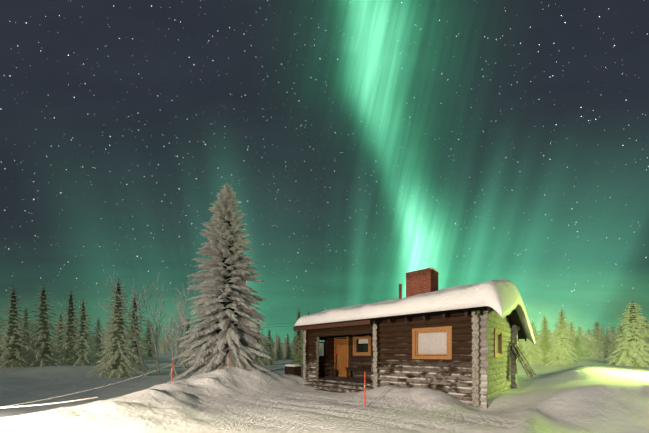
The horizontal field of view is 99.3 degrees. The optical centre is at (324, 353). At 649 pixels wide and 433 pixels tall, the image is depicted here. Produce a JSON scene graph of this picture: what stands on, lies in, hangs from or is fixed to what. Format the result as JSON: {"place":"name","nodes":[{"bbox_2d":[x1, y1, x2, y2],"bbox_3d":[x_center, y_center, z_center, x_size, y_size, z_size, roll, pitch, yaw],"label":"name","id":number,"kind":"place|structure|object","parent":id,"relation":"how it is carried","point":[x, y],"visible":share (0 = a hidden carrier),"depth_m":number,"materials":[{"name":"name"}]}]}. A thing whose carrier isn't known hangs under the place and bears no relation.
{"place":"outdoors","nodes":[
{"label":"outdoors","id":0,"kind":"place"},
{"bbox_2d":[284,364,300,366],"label":"snow cap","id":1,"kind":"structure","parent":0,"point":[293,365],"depth_m":13.24,"materials":[{"name":"white snow"}]},
{"bbox_2d":[0,339,648,432],"bbox_3d":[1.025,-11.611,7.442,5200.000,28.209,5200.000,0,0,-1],"label":"ground","id":2,"kind":"structure","parent":0,"point":[585,394],"depth_m":7.29,"materials":[{"name":"white snow"}]},
{"bbox_2d":[0,315,4,359],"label":"spruce","id":3,"kind":"object","parent":2,"relation":"on","point":[1,340],"depth_m":45.62,"materials":[{"name":"green plant"}]},
{"bbox_2d":[0,286,38,367],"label":"spruce","id":4,"kind":"object","parent":2,"relation":"on","point":[11,352],"depth_m":37.08,"materials":[{"name":"green plant"}]},
{"bbox_2d":[19,306,35,362],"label":"spruce","id":5,"kind":"object","parent":2,"relation":"on","point":[25,317],"depth_m":49.16,"materials":[{"name":"green plant"}]},
{"bbox_2d":[17,284,72,366],"bbox_3d":[-40.187,-3.437,39.563,5.237,13.236,5.301,0,0,-5],"label":"spruce","id":6,"kind":"object","parent":2,"relation":"on","point":[43,344],"depth_m":39.21,"materials":[{"name":"green plant"}]},
{"bbox_2d":[0,397,97,407],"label":"light streak","id":7,"kind":"object","parent":2,"relation":"on","point":[47,403],"visible":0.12,"depth_m":5.61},
{"bbox_2d":[50,313,66,360],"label":"spruce","id":8,"kind":"object","parent":2,"relation":"on","point":[59,338],"depth_m":54.03,"materials":[{"name":"green plant"}]},
{"bbox_2d":[52,291,79,364],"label":"spruce","id":9,"kind":"object","parent":2,"relation":"on","point":[69,336],"depth_m":44.02,"materials":[{"name":"green plant"}]},
{"bbox_2d":[62,299,98,365],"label":"spruce","id":10,"kind":"object","parent":2,"relation":"on","point":[81,347],"depth_m":42.12,"materials":[{"name":"green plant"}]},
{"bbox_2d":[89,317,108,360],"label":"spruce","id":11,"kind":"object","parent":2,"relation":"on","point":[97,340],"depth_m":58.98,"materials":[{"name":"green plant"}]},
{"bbox_2d":[97,320,113,366],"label":"birch","id":12,"kind":"object","parent":2,"relation":"on","point":[105,336],"depth_m":35.32,"materials":[{"name":"grey plant"}]},
{"bbox_2d":[88,278,142,377],"bbox_3d":[-21.499,-2.220,28.518,4.615,11.399,4.760,0,0,-44],"label":"spruce","id":13,"kind":"object","parent":2,"relation":"on","point":[119,363],"visible":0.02,"depth_m":28.25,"materials":[{"name":"green plant"}]},
{"bbox_2d":[98,271,155,375],"bbox_3d":[-20.789,-2.839,28.983,5.602,10.868,3.522,0,0,-11],"label":"birch","id":14,"kind":"object","parent":2,"relation":"on","point":[140,356],"visible":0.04,"depth_m":29.25,"materials":[{"name":"grey plant"}]},
{"bbox_2d":[124,295,153,370],"bbox_3d":[-25.301,-2.382,36.764,4.702,11.503,4.736,0,0,15],"label":"spruce","id":15,"kind":"object","parent":2,"relation":"on","point":[134,346],"depth_m":36.38,"materials":[{"name":"green plant"}]},
{"bbox_2d":[2,356,281,406],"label":"snowbank","id":16,"kind":"object","parent":2,"relation":"on","point":[118,382],"visible":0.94,"depth_m":6.91,"materials":[{"name":"white snow"}]},
{"bbox_2d":[139,319,157,359],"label":"spruce","id":17,"kind":"object","parent":2,"relation":"on","point":[149,342],"depth_m":61.19,"materials":[{"name":"green plant"}]},
{"bbox_2d":[130,275,174,374],"bbox_3d":[-18.737,-3.363,30.576,4.245,11.997,5.166,0,0,-31],"label":"birch","id":18,"kind":"object","parent":2,"relation":"on","point":[156,351],"visible":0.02,"depth_m":30.91,"materials":[{"name":"grey plant"}]},
{"bbox_2d":[152,306,185,376],"bbox_3d":[-15.558,-1.256,28.205,3.252,7.577,3.118,0,0,-1],"label":"birch","id":19,"kind":"object","parent":2,"relation":"on","point":[172,352],"depth_m":27.62,"materials":[{"name":"grey plant"}]},
{"bbox_2d":[171,361,172,381],"bbox_3d":[-4.685,0.697,8.478,0.041,0.932,0.036,0,0,-23],"label":"marker pole","id":20,"kind":"object","parent":2,"relation":"on","point":[172,373],"visible":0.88,"depth_m":8.47,"materials":[{"name":"plastic"}]},
{"bbox_2d":[164,302,190,377],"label":"birch","id":21,"kind":"object","parent":2,"relation":"on","point":[180,334],"visible":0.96,"depth_m":24.70,"materials":[{"name":"grey plant"}]},
{"bbox_2d":[159,277,203,375],"bbox_3d":[-13.809,-3.085,28.541,6.531,11.263,2.924,0,0,30],"label":"birch","id":22,"kind":"object","parent":2,"relation":"on","point":[176,354],"depth_m":28.64,"materials":[{"name":"grey plant"}]},
{"bbox_2d":[177,319,194,365],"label":"spruce","id":23,"kind":"object","parent":2,"relation":"on","point":[184,349],"depth_m":47.10,"materials":[{"name":"green plant"}]},
{"bbox_2d":[167,184,271,382],"bbox_3d":[-7.321,-4.293,20.985,7.820,16.926,7.476,0,0,-43],"label":"spruce","id":24,"kind":"object","parent":2,"relation":"on","point":[224,327],"visible":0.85,"depth_m":19.87,"materials":[{"name":"grey plant"}]},
{"bbox_2d":[156,322,295,344],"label":"power line","id":25,"kind":"object","parent":2,"relation":"on","point":[186,327],"visible":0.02,"depth_m":53.95,"materials":[{"name":"metal"}]},
{"bbox_2d":[254,320,268,367],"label":"spruce","id":26,"kind":"object","parent":2,"relation":"on","point":[261,344],"depth_m":32.62,"materials":[{"name":"green plant"}]},
{"bbox_2d":[265,330,277,364],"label":"spruce","id":27,"kind":"object","parent":2,"relation":"on","point":[268,348],"depth_m":47.48,"materials":[{"name":"green plant"}]},
{"bbox_2d":[274,338,283,359],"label":"spruce","id":28,"kind":"object","parent":2,"relation":"on","point":[279,353],"depth_m":69.35,"materials":[{"name":"green plant"}]},
{"bbox_2d":[283,333,292,358],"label":"spruce","id":29,"kind":"object","parent":2,"relation":"on","point":[287,350],"visible":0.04,"depth_m":74.39,"materials":[{"name":"green plant"}]},
{"bbox_2d":[285,366,300,376],"bbox_3d":[-1.545,0.856,13.454,0.700,0.500,0.450,0,0,43],"label":"wood box","id":30,"kind":"object","parent":2,"relation":"on","point":[291,370],"visible":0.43,"depth_m":13.26,"materials":[{"name":"brown wood"}]},
{"bbox_2d":[289,310,303,374],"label":"spruce","id":31,"kind":"object","parent":2,"relation":"on","point":[297,356],"visible":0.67,"depth_m":30.53,"materials":[{"name":"green plant"}]},
{"bbox_2d":[2,321,643,353],"bbox_3d":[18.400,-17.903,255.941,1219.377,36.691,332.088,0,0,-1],"label":"distant forest","id":32,"kind":"object","parent":2,"relation":"on","point":[164,346],"depth_m":126.73,"materials":[{"name":"green plant"}]},
{"bbox_2d":[364,371,365,405],"bbox_3d":[1.117,1.121,7.643,0.049,1.262,0.044,0,0,22],"label":"marker pole","id":33,"kind":"object","parent":2,"relation":"on","point":[364,386],"visible":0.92,"depth_m":7.63,"materials":[{"name":"plastic"}]},
{"bbox_2d":[293,267,537,408],"bbox_3d":[3.753,-0.753,12.274,8.703,5.622,7.240,0,0,43],"label":"cabin","id":34,"kind":"object","parent":2,"relation":"on","point":[459,342],"visible":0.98,"depth_m":9.71,"materials":[{"name":"brown wood"}]},
{"bbox_2d":[517,339,527,359],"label":"spruce","id":35,"kind":"object","parent":2,"relation":"on","point":[520,344],"depth_m":39.74,"materials":[{"name":"green plant"}]},
{"bbox_2d":[520,322,544,363],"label":"spruce","id":36,"kind":"object","parent":2,"relation":"on","point":[533,354],"depth_m":29.82,"materials":[{"name":"green plant"}]},
{"bbox_2d":[537,316,553,361],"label":"spruce","id":37,"kind":"object","parent":2,"relation":"on","point":[545,344],"depth_m":33.93,"materials":[{"name":"green plant"}]},
{"bbox_2d":[543,309,578,365],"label":"spruce","id":38,"kind":"object","parent":2,"relation":"on","point":[560,353],"depth_m":26.90,"materials":[{"name":"green plant"}]},
{"bbox_2d":[567,321,575,355],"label":"spruce","id":39,"kind":"object","parent":2,"relation":"on","point":[571,328],"depth_m":45.16,"materials":[{"name":"green plant"}]},
{"bbox_2d":[571,326,588,356],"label":"spruce","id":40,"kind":"object","parent":2,"relation":"on","point":[578,339],"depth_m":40.05,"materials":[{"name":"green plant"}]},
{"bbox_2d":[574,329,589,358],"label":"birch","id":41,"kind":"object","parent":2,"relation":"on","point":[580,345],"depth_m":30.13,"materials":[{"name":"grey plant"}]},
{"bbox_2d":[584,331,590,350],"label":"spruce","id":42,"kind":"object","parent":2,"relation":"on","point":[588,342],"depth_m":50.34,"materials":[{"name":"green plant"}]},
{"bbox_2d":[584,322,607,357],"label":"spruce","id":43,"kind":"object","parent":2,"relation":"on","point":[595,351],"depth_m":33.09,"materials":[{"name":"green plant"}]},
{"bbox_2d":[586,322,616,361],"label":"birch","id":44,"kind":"object","parent":2,"relation":"on","point":[596,343],"depth_m":24.21,"materials":[{"name":"grey plant"}]},
{"bbox_2d":[605,327,621,356],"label":"spruce","id":45,"kind":"object","parent":2,"relation":"on","point":[610,344],"depth_m":36.12,"materials":[{"name":"green plant"}]},
{"bbox_2d":[617,325,623,346],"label":"spruce","id":46,"kind":"object","parent":2,"relation":"on","point":[620,328],"depth_m":42.34,"materials":[{"name":"green plant"}]},
{"bbox_2d":[604,300,648,367],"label":"spruce","id":47,"kind":"object","parent":2,"relation":"on","point":[633,348],"depth_m":18.89,"materials":[{"name":"green plant"}]},
{"bbox_2d":[640,320,648,351],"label":"spruce","id":48,"kind":"object","parent":2,"relation":"on","point":[646,339],"depth_m":24.59,"materials":[{"name":"green plant"}]},
{"bbox_2d":[0,0,648,342],"label":"sky","id":49,"kind":"structure","parent":0,"point":[363,145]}
]}

